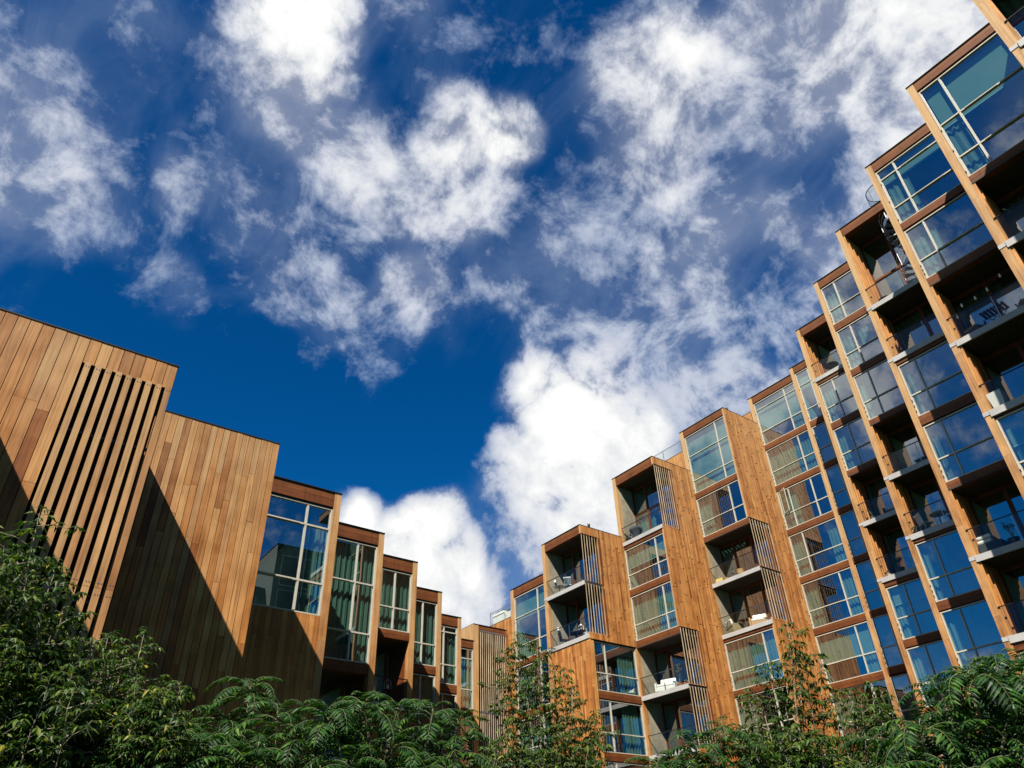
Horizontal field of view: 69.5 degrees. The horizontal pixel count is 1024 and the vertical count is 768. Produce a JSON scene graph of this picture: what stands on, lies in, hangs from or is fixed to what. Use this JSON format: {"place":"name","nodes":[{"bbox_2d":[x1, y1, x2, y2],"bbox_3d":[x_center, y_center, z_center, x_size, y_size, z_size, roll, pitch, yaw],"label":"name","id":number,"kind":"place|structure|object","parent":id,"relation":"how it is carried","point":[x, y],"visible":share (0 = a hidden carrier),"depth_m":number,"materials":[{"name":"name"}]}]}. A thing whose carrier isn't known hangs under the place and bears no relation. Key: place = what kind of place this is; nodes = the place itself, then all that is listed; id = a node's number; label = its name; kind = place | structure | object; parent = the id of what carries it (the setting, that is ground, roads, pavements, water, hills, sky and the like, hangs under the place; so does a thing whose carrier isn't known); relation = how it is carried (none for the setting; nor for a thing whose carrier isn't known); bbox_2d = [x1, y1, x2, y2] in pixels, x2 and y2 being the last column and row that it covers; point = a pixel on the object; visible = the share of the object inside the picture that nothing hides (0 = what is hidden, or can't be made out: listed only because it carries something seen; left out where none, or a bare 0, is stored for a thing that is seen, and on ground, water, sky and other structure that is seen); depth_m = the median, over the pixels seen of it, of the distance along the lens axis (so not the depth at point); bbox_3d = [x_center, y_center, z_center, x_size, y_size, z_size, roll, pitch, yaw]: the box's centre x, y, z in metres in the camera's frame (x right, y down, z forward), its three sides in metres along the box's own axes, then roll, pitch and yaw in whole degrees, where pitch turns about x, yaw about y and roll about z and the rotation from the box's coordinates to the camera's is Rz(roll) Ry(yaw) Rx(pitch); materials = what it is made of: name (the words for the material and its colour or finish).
{"place":"outdoors","nodes":[
{"label":"outdoors","id":0,"kind":"place"},
{"bbox_2d":[0,0,987,628],"label":"sky","id":1,"kind":"structure","parent":0,"point":[470,266],"materials":[{"name":"blue"}]},
{"bbox_2d":[865,185,916,282],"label":"spiral staircase","id":2,"kind":"structure","parent":0,"point":[895,244],"depth_m":34.75,"materials":[{"name":"metal"}]},
{"bbox_2d":[963,320,986,335],"bbox_3d":[16.583,-1.887,26.314,0.691,0.781,0.802,9,-37,-16],"label":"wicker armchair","id":3,"kind":"object","parent":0,"point":[973,327],"visible":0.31,"depth_m":26.11,"materials":[{"name":"wicker"}]},
{"label":"ground","id":4,"kind":"structure","parent":0,"visible":0},
{"bbox_2d":[0,505,120,767],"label":"box elder tree","id":5,"kind":"object","parent":4,"relation":"on","point":[35,713],"visible":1,"depth_m":4.76,"materials":[{"name":"green plant"}]},
{"bbox_2d":[53,612,215,767],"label":"box elder tree","id":6,"kind":"object","parent":4,"relation":"on","point":[153,713],"visible":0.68,"depth_m":5.31,"materials":[{"name":"green plant"}]},
{"bbox_2d":[73,720,246,767],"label":"sumac shrub","id":7,"kind":"object","parent":4,"relation":"on","point":[204,752],"visible":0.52,"depth_m":5.26,"materials":[{"name":"green plant"}]},
{"bbox_2d":[0,308,508,767],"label":"apartment building","id":8,"kind":"structure","parent":4,"relation":"on","point":[206,554],"depth_m":17.73,"materials":[{"name":"brown wood"}]},
{"bbox_2d":[252,492,332,615],"bbox_3d":[-7.340,5.139,22.789,3.340,3.616,0.374,22,-42,-30],"label":"window","id":9,"kind":"structure","parent":8,"relation":"in","point":[310,583],"depth_m":23.42,"materials":[{"name":"paint"}]},
{"bbox_2d":[334,685,344,756],"bbox_3d":[-7.482,11.745,25.716,3.345,2.720,0.100,22,-42,-30],"label":"balcony door","id":10,"kind":"structure","parent":8,"relation":"in","point":[342,687],"depth_m":27.09,"materials":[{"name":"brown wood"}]},
{"bbox_2d":[324,536,377,663],"bbox_3d":[-6.645,7.725,26.965,3.350,4.496,0.375,22,-42,-30],"label":"window","id":11,"kind":"structure","parent":8,"relation":"in","point":[346,633],"depth_m":27.41,"materials":[{"name":"paint"}]},
{"bbox_2d":[382,651,387,700],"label":"balcony door","id":12,"kind":"structure","parent":8,"relation":"in","point":[386,652],"depth_m":32.30,"materials":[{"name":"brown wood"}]},
{"bbox_2d":[378,567,411,632],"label":"window","id":13,"kind":"structure","parent":8,"relation":"in","point":[393,595],"depth_m":32.52,"materials":[{"name":"glass"}]},
{"bbox_2d":[411,672,434,736],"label":"window","id":14,"kind":"structure","parent":8,"relation":"in","point":[421,686],"depth_m":35.05,"materials":[{"name":"glass"}]},
{"bbox_2d":[413,599,436,666],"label":"window","id":15,"kind":"structure","parent":8,"relation":"in","point":[423,632],"depth_m":36.65,"materials":[{"name":"paint"}]},
{"bbox_2d":[438,692,455,755],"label":"window","id":16,"kind":"structure","parent":8,"relation":"in","point":[442,698],"depth_m":39.26,"materials":[{"name":"paint"}]},
{"bbox_2d":[440,624,456,684],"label":"window","id":17,"kind":"structure","parent":8,"relation":"in","point":[446,661],"depth_m":40.86,"materials":[{"name":"paint"}]},
{"bbox_2d":[460,715,472,767],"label":"window","id":18,"kind":"structure","parent":8,"relation":"in","point":[465,728],"depth_m":42.93,"materials":[{"name":"glass"}]},
{"bbox_2d":[461,647,472,708],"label":"window","id":19,"kind":"structure","parent":8,"relation":"in","point":[465,659],"depth_m":44.91,"materials":[{"name":"paint"}]},
{"bbox_2d":[183,676,360,767],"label":"sumac shrub","id":20,"kind":"object","parent":4,"relation":"on","point":[250,752],"visible":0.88,"depth_m":5.95,"materials":[{"name":"green plant"}]},
{"bbox_2d":[282,691,498,767],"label":"sumac shrub","id":21,"kind":"object","parent":4,"relation":"on","point":[374,758],"visible":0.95,"depth_m":6.08,"materials":[{"name":"green plant"}]},
{"bbox_2d":[478,631,624,767],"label":"box elder tree","id":22,"kind":"object","parent":4,"relation":"on","point":[550,758],"visible":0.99,"depth_m":9.91,"materials":[{"name":"green plant"}]},
{"bbox_2d":[624,715,782,767],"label":"sumac shrub","id":23,"kind":"object","parent":4,"relation":"on","point":[710,759],"visible":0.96,"depth_m":7.51,"materials":[{"name":"green plant"}]},
{"bbox_2d":[490,0,1023,767],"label":"apartment building","id":24,"kind":"structure","parent":4,"relation":"on","point":[782,486],"depth_m":39.30,"materials":[{"name":"brown wood"}]},
{"bbox_2d":[493,608,506,623],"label":"planter box","id":25,"kind":"object","parent":24,"relation":"on","point":[499,616],"visible":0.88,"depth_m":49.47,"materials":[{"name":"concrete"}]},
{"bbox_2d":[514,583,546,661],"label":"window","id":26,"kind":"structure","parent":24,"relation":"in","point":[534,602],"depth_m":47.18,"materials":[{"name":"glass"}]},
{"bbox_2d":[517,658,549,711],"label":"window","id":27,"kind":"structure","parent":24,"relation":"in","point":[531,663],"depth_m":44.84,"materials":[{"name":"paint"}]},
{"bbox_2d":[518,711,552,765],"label":"window","id":28,"kind":"structure","parent":24,"relation":"in","point":[535,722],"depth_m":42.90,"materials":[{"name":"glass"}]},
{"bbox_2d":[558,631,568,643],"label":"balcony chair","id":29,"kind":"object","parent":24,"relation":"on","point":[561,639],"visible":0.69,"depth_m":44.03,"materials":[{"name":"metal"}]},
{"bbox_2d":[563,577,571,588],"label":"balcony chair","id":30,"kind":"object","parent":24,"relation":"on","point":[567,585],"visible":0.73,"depth_m":45.23,"materials":[{"name":"metal"}]},
{"bbox_2d":[562,538,603,588],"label":"balcony door","id":31,"kind":"structure","parent":24,"relation":"in","point":[573,561],"depth_m":46.94,"materials":[{"name":"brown wood"}]},
{"bbox_2d":[566,589,609,640],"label":"balcony door","id":32,"kind":"structure","parent":24,"relation":"in","point":[577,602],"depth_m":44.67,"materials":[{"name":"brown wood"}]},
{"bbox_2d":[594,640,640,696],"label":"window","id":33,"kind":"structure","parent":24,"relation":"in","point":[625,675],"depth_m":42.22,"materials":[{"name":"paint"}]},
{"bbox_2d":[599,698,647,755],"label":"window","id":34,"kind":"structure","parent":24,"relation":"in","point":[632,736],"depth_m":40.44,"materials":[{"name":"glass"}]},
{"bbox_2d":[605,761,648,767],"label":"window","id":35,"kind":"structure","parent":24,"relation":"in","point":[615,763],"depth_m":38.90,"materials":[{"name":"glass"}]},
{"bbox_2d":[629,526,642,537],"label":"covered grill","id":36,"kind":"object","parent":24,"relation":"on","point":[635,531],"visible":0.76,"depth_m":46.70,"materials":[{"name":"grey fabric"}]},
{"bbox_2d":[625,532,668,589],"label":"window","id":37,"kind":"structure","parent":24,"relation":"in","point":[655,548],"depth_m":45.41,"materials":[{"name":"glass"}]},
{"bbox_2d":[631,581,677,640],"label":"window","id":38,"kind":"structure","parent":24,"relation":"in","point":[656,613],"depth_m":43.43,"materials":[{"name":"glass"}]},
{"bbox_2d":[631,470,679,532],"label":"balcony door","id":39,"kind":"structure","parent":24,"relation":"in","point":[645,504],"depth_m":48.53,"materials":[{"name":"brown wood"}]},
{"bbox_2d":[654,678,678,691],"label":"lounge sofa","id":40,"kind":"object","parent":24,"relation":"on","point":[671,683],"visible":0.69,"depth_m":41.05,"materials":[{"name":"white fabric"}]},
{"bbox_2d":[654,637,707,686],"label":"balcony door","id":41,"kind":"structure","parent":24,"relation":"in","point":[667,649],"depth_m":42.27,"materials":[{"name":"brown wood"}]},
{"bbox_2d":[661,691,717,750],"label":"balcony door","id":42,"kind":"structure","parent":24,"relation":"in","point":[676,712],"depth_m":41.13,"materials":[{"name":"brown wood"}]},
{"bbox_2d":[684,416,735,493],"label":"window","id":43,"kind":"structure","parent":24,"relation":"in","point":[711,456],"depth_m":48.64,"materials":[{"name":"glass"}]},
{"bbox_2d":[696,479,746,536],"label":"window","id":44,"kind":"structure","parent":24,"relation":"in","point":[709,519],"depth_m":46.93,"materials":[{"name":"glass"}]},
{"bbox_2d":[725,619,744,633],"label":"lounge sofa","id":45,"kind":"object","parent":24,"relation":"on","point":[731,626],"visible":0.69,"depth_m":42.77,"materials":[{"name":"fabric"}]},
{"bbox_2d":[719,528,776,576],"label":"balcony door","id":46,"kind":"structure","parent":24,"relation":"in","point":[740,549],"depth_m":45.83,"materials":[{"name":"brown wood"}]},
{"bbox_2d":[724,627,783,690],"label":"window","id":47,"kind":"structure","parent":24,"relation":"in","point":[746,654],"depth_m":41.24,"materials":[{"name":"glass"}]},
{"bbox_2d":[748,614,768,625],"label":"lounge sofa","id":48,"kind":"object","parent":24,"relation":"on","point":[759,618],"visible":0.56,"depth_m":41.80,"materials":[{"name":"fabric"}]},
{"bbox_2d":[729,574,788,626],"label":"balcony door","id":49,"kind":"structure","parent":24,"relation":"in","point":[742,600],"depth_m":44.19,"materials":[{"name":"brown wood"}]},
{"bbox_2d":[735,685,796,746],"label":"window","id":50,"kind":"structure","parent":24,"relation":"in","point":[750,721],"depth_m":40.09,"materials":[{"name":"paint"}]},
{"bbox_2d":[753,382,805,445],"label":"window","id":51,"kind":"structure","parent":24,"relation":"in","point":[785,405],"depth_m":49.76,"materials":[{"name":"paint"}]},
{"bbox_2d":[766,429,818,485],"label":"window","id":52,"kind":"structure","parent":24,"relation":"in","point":[797,457],"depth_m":47.71,"materials":[{"name":"glass"}]},
{"bbox_2d":[777,472,832,529],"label":"window","id":53,"kind":"structure","parent":24,"relation":"in","point":[795,517],"depth_m":46.33,"materials":[{"name":"paint"}]},
{"bbox_2d":[795,367,822,420],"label":"window","id":54,"kind":"structure","parent":24,"relation":"in","point":[805,379],"depth_m":48.64,"materials":[{"name":"paint"}]},
{"bbox_2d":[789,517,847,577],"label":"window","id":55,"kind":"structure","parent":24,"relation":"in","point":[833,531],"depth_m":44.15,"materials":[{"name":"paint"}]},
{"bbox_2d":[815,335,831,372],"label":"balcony door","id":56,"kind":"structure","parent":24,"relation":"in","point":[829,337],"depth_m":45.58,"materials":[{"name":"brown wood"}]},
{"bbox_2d":[811,421,836,462],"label":"window","id":57,"kind":"structure","parent":24,"relation":"in","point":[821,423],"depth_m":45.95,"materials":[{"name":"glass"}]},
{"bbox_2d":[824,361,838,369],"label":"round table","id":58,"kind":"object","parent":24,"relation":"on","point":[830,365],"visible":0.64,"depth_m":43.62,"materials":[{"name":"metal"}]},
{"bbox_2d":[801,566,863,628],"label":"window","id":59,"kind":"structure","parent":24,"relation":"in","point":[855,607],"depth_m":42.29,"materials":[{"name":"paint"}]},
{"bbox_2d":[818,371,858,422],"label":"window","id":60,"kind":"structure","parent":24,"relation":"in","point":[841,401],"depth_m":42.19,"materials":[{"name":"glass"}]},
{"bbox_2d":[825,463,851,508],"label":"window","id":61,"kind":"structure","parent":24,"relation":"in","point":[836,476],"depth_m":44.61,"materials":[{"name":"glass"}]},
{"bbox_2d":[821,270,863,324],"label":"window","id":62,"kind":"structure","parent":24,"relation":"in","point":[834,296],"depth_m":40.00,"materials":[{"name":"paint"}]},
{"bbox_2d":[815,620,881,683],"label":"window","id":63,"kind":"structure","parent":24,"relation":"in","point":[855,642],"depth_m":40.62,"materials":[{"name":"glass"}]},
{"bbox_2d":[839,509,867,557],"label":"window","id":64,"kind":"structure","parent":24,"relation":"in","point":[852,510],"depth_m":42.41,"materials":[{"name":"paint"}]},
{"bbox_2d":[833,416,875,470],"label":"window","id":65,"kind":"structure","parent":24,"relation":"in","point":[849,440],"depth_m":40.55,"materials":[{"name":"glass"}]},
{"bbox_2d":[836,313,883,369],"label":"window","id":66,"kind":"structure","parent":24,"relation":"in","point":[871,343],"depth_m":38.03,"materials":[{"name":"glass"}]},
{"bbox_2d":[830,679,899,739],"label":"window","id":67,"kind":"structure","parent":24,"relation":"in","point":[845,696],"depth_m":39.61,"materials":[{"name":"glass"}]},
{"bbox_2d":[855,559,884,610],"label":"window","id":68,"kind":"structure","parent":24,"relation":"in","point":[867,572],"depth_m":41.07,"materials":[{"name":"glass"}]},
{"bbox_2d":[863,475,892,515],"bbox_3d":[20.417,5.813,38.727,0.400,2.670,3.440,22,-42,-30],"label":"balcony door","id":69,"kind":"structure","parent":24,"relation":"in","point":[879,488],"depth_m":39.83,"materials":[{"name":"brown wood"}]},
{"bbox_2d":[853,358,904,419],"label":"window","id":70,"kind":"structure","parent":24,"relation":"in","point":[874,396],"depth_m":36.48,"materials":[{"name":"glass"}]},
{"bbox_2d":[859,227,907,297],"bbox_3d":[18.440,-5.691,34.644,0.120,4.570,3.310,22,-42,-30],"label":"balcony door","id":71,"kind":"structure","parent":24,"relation":"in","point":[882,234],"depth_m":35.55,"materials":[{"name":"brown wood"}]},
{"bbox_2d":[871,613,904,667],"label":"window","id":72,"kind":"structure","parent":24,"relation":"in","point":[884,625],"depth_m":39.26,"materials":[{"name":"glass"}]},
{"bbox_2d":[882,504,894,512],"bbox_3d":[19.902,6.219,37.656,0.747,0.800,1.710,22,-42,-30],"label":"lounge sofa","id":73,"kind":"object","parent":24,"relation":"on","point":[885,510],"visible":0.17,"depth_m":37.83,"materials":[{"name":"grey fabric"}]},
{"bbox_2d":[880,525,915,572],"bbox_3d":[20.511,8.220,37.016,0.400,2.740,3.440,22,-42,-30],"label":"balcony door","id":74,"kind":"structure","parent":24,"relation":"in","point":[897,541],"depth_m":38.07,"materials":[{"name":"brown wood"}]},
{"bbox_2d":[892,556,904,571],"bbox_3d":[19.053,8.964,36.431,0.527,0.942,0.802,22,-42,-30],"label":"potted plant","id":75,"kind":"object","parent":24,"relation":"on","point":[898,560],"visible":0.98,"depth_m":36.35,"materials":[{"name":"green plant"}]},
{"bbox_2d":[887,422,925,469],"bbox_3d":[19.501,2.849,34.620,0.120,2.740,3.310,22,-42,-30],"label":"balcony door","id":76,"kind":"structure","parent":24,"relation":"in","point":[911,424],"depth_m":35.64,"materials":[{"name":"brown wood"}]},
{"bbox_2d":[890,672,925,731],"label":"window","id":77,"kind":"structure","parent":24,"relation":"in","point":[906,673],"depth_m":37.43,"materials":[{"name":"paint"}]},
{"bbox_2d":[886,577,938,639],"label":"window","id":78,"kind":"structure","parent":24,"relation":"in","point":[906,597],"depth_m":35.22,"materials":[{"name":"glass"}]},
{"bbox_2d":[891,300,937,350],"bbox_3d":[18.675,-2.485,32.467,0.400,2.730,3.310,22,-42,-30],"label":"balcony door","id":79,"kind":"structure","parent":24,"relation":"in","point":[915,334],"depth_m":33.38,"materials":[{"name":"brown wood"}]},
{"bbox_2d":[875,132,960,223],"bbox_3d":[16.602,-8.417,29.668,0.374,3.216,3.130,22,-42,-30],"label":"window","id":80,"kind":"structure","parent":24,"relation":"in","point":[906,200],"depth_m":30.31,"materials":[{"name":"paint"}]},
{"bbox_2d":[913,512,934,529],"bbox_3d":[18.225,6.164,32.547,0.556,0.901,0.462,0,-35,-3],"label":"balcony chair","id":81,"kind":"object","parent":24,"relation":"on","point":[919,519],"visible":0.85,"depth_m":32.59,"materials":[{"name":"white paint"}]},
{"bbox_2d":[907,477,952,529],"bbox_3d":[19.595,5.261,32.906,0.120,2.700,3.310,22,-42,-30],"label":"balcony door","id":82,"kind":"structure","parent":24,"relation":"in","point":[933,479],"depth_m":33.95,"materials":[{"name":"brown wood"}]},
{"bbox_2d":[897,340,970,416],"bbox_3d":[17.672,-0.442,29.997,0.373,2.616,3.230,22,-42,-30],"label":"window","id":83,"kind":"structure","parent":24,"relation":"in","point":[926,398],"depth_m":30.71,"materials":[{"name":"glass"}]},
{"bbox_2d":[906,639,963,707],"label":"window","id":84,"kind":"structure","parent":24,"relation":"in","point":[928,660],"depth_m":33.78,"materials":[{"name":"glass"}]},
{"bbox_2d":[929,510,946,522],"bbox_3d":[18.660,5.964,32.135,0.720,0.720,0.720,22,-42,-30],"label":"round table","id":85,"kind":"object","parent":24,"relation":"on","point":[938,513],"visible":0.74,"depth_m":32.27,"materials":[{"name":"white paint"}]},
{"bbox_2d":[915,528,980,601],"bbox_3d":[18.701,7.308,30.534,0.370,2.606,3.230,22,-42,-30],"label":"window","id":86,"kind":"structure","parent":24,"relation":"in","point":[946,584],"depth_m":31.24,"materials":[{"name":"glass"}]},
{"bbox_2d":[904,191,992,278],"bbox_3d":[16.706,-5.729,27.757,0.373,2.616,3.130,22,-42,-30],"label":"window","id":87,"kind":"structure","parent":24,"relation":"in","point":[934,254],"depth_m":28.40,"materials":[{"name":"paint"}]},
{"bbox_2d":[923,401,1003,481],"bbox_3d":[17.768,2.034,28.236,0.372,2.576,3.230,22,-42,-30],"label":"window","id":88,"kind":"structure","parent":24,"relation":"in","point":[955,462],"depth_m":28.94,"materials":[{"name":"paint"}]},
{"bbox_2d":[918,32,1023,176],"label":"window","id":89,"kind":"structure","parent":24,"relation":"in","point":[996,66],"depth_m":25.01,"materials":[{"name":"glass"}]},
{"bbox_2d":[940,598,1009,673],"bbox_3d":[18.796,9.755,28.794,0.369,2.656,3.230,22,-42,-30],"label":"window","id":90,"kind":"structure","parent":24,"relation":"in","point":[968,642],"depth_m":29.68,"materials":[{"name":"glass"}]},
{"bbox_2d":[950,266,1013,330],"bbox_3d":[17.902,-2.807,26.697,0.400,2.640,3.210,22,-42,-30],"label":"balcony door","id":91,"kind":"structure","parent":24,"relation":"in","point":[971,316],"depth_m":27.58,"materials":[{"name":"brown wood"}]},
{"bbox_2d":[956,268,1010,318],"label":"string lights","id":92,"kind":"object","parent":24,"relation":"hanging from","point":[975,298],"visible":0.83,"depth_m":26.34,"materials":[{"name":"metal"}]},
{"bbox_2d":[976,533,1009,553],"bbox_3d":[17.555,5.869,26.855,0.840,0.730,0.845,22,-42,-30],"label":"daybed","id":93,"kind":"object","parent":24,"relation":"on","point":[987,542],"visible":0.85,"depth_m":26.70,"materials":[{"name":"grey fabric"}]},
{"bbox_2d":[979,301,1009,320],"bbox_3d":[16.938,-2.288,25.711,0.560,0.730,0.840,22,-42,-30],"label":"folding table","id":94,"kind":"object","parent":24,"relation":"on","point":[983,313],"visible":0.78,"depth_m":25.84,"materials":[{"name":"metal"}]},
{"bbox_2d":[967,481,1023,537],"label":"balcony door","id":95,"kind":"structure","parent":24,"relation":"in","point":[1003,488],"depth_m":27.95,"materials":[{"name":"brown wood"}]},
{"bbox_2d":[970,679,1021,765],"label":"window","id":96,"kind":"structure","parent":24,"relation":"in","point":[992,700],"depth_m":28.09,"materials":[{"name":"glass"}]},
{"bbox_2d":[986,389,1007,407],"bbox_3d":[16.282,0.608,24.652,0.460,0.690,0.460,22,-42,-30],"label":"planter box","id":97,"kind":"object","parent":24,"relation":"on","point":[997,397],"visible":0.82,"depth_m":24.59,"materials":[{"name":"white paint"}]},
{"bbox_2d":[979,337,1023,389],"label":"balcony door","id":98,"kind":"structure","parent":24,"relation":"in","point":[1017,344],"depth_m":26.07,"materials":[{"name":"brown wood"}]},
{"bbox_2d":[992,0,1023,37],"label":"balcony door","id":99,"kind":"structure","parent":24,"relation":"in","point":[1008,8],"depth_m":22.33,"materials":[{"name":"glass"}]},
{"bbox_2d":[995,184,1023,234],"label":"balcony door","id":100,"kind":"structure","parent":24,"relation":"in","point":[1015,215],"depth_m":23.97,"materials":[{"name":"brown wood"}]},
{"bbox_2d":[995,405,1023,477],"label":"window","id":101,"kind":"structure","parent":24,"relation":"in","point":[1014,426],"depth_m":23.84,"materials":[{"name":"glass"}]},
{"bbox_2d":[1000,522,1019,543],"bbox_3d":[17.813,5.339,26.303,0.660,0.938,0.445,22,-42,-30],"label":"potted plant","id":102,"kind":"object","parent":24,"relation":"on","point":[1012,539],"visible":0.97,"depth_m":26.25,"materials":[{"name":"green plant"}]},
{"bbox_2d":[998,562,1023,630],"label":"balcony door","id":103,"kind":"structure","parent":24,"relation":"in","point":[1019,565],"depth_m":26.76,"materials":[{"name":"brown wood"}]},
{"bbox_2d":[746,621,846,767],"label":"box elder tree","id":104,"kind":"object","parent":4,"relation":"on","point":[798,711],"visible":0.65,"depth_m":7.98,"materials":[{"name":"green plant"}]},
{"bbox_2d":[724,680,914,767],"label":"box elder tree","id":105,"kind":"object","parent":4,"relation":"on","point":[844,760],"visible":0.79,"depth_m":7.56,"materials":[{"name":"green plant"}]},
{"bbox_2d":[835,648,1023,767],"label":"sumac shrub","id":106,"kind":"object","parent":4,"relation":"on","point":[978,749],"visible":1,"depth_m":5.21,"materials":[{"name":"green plant"}]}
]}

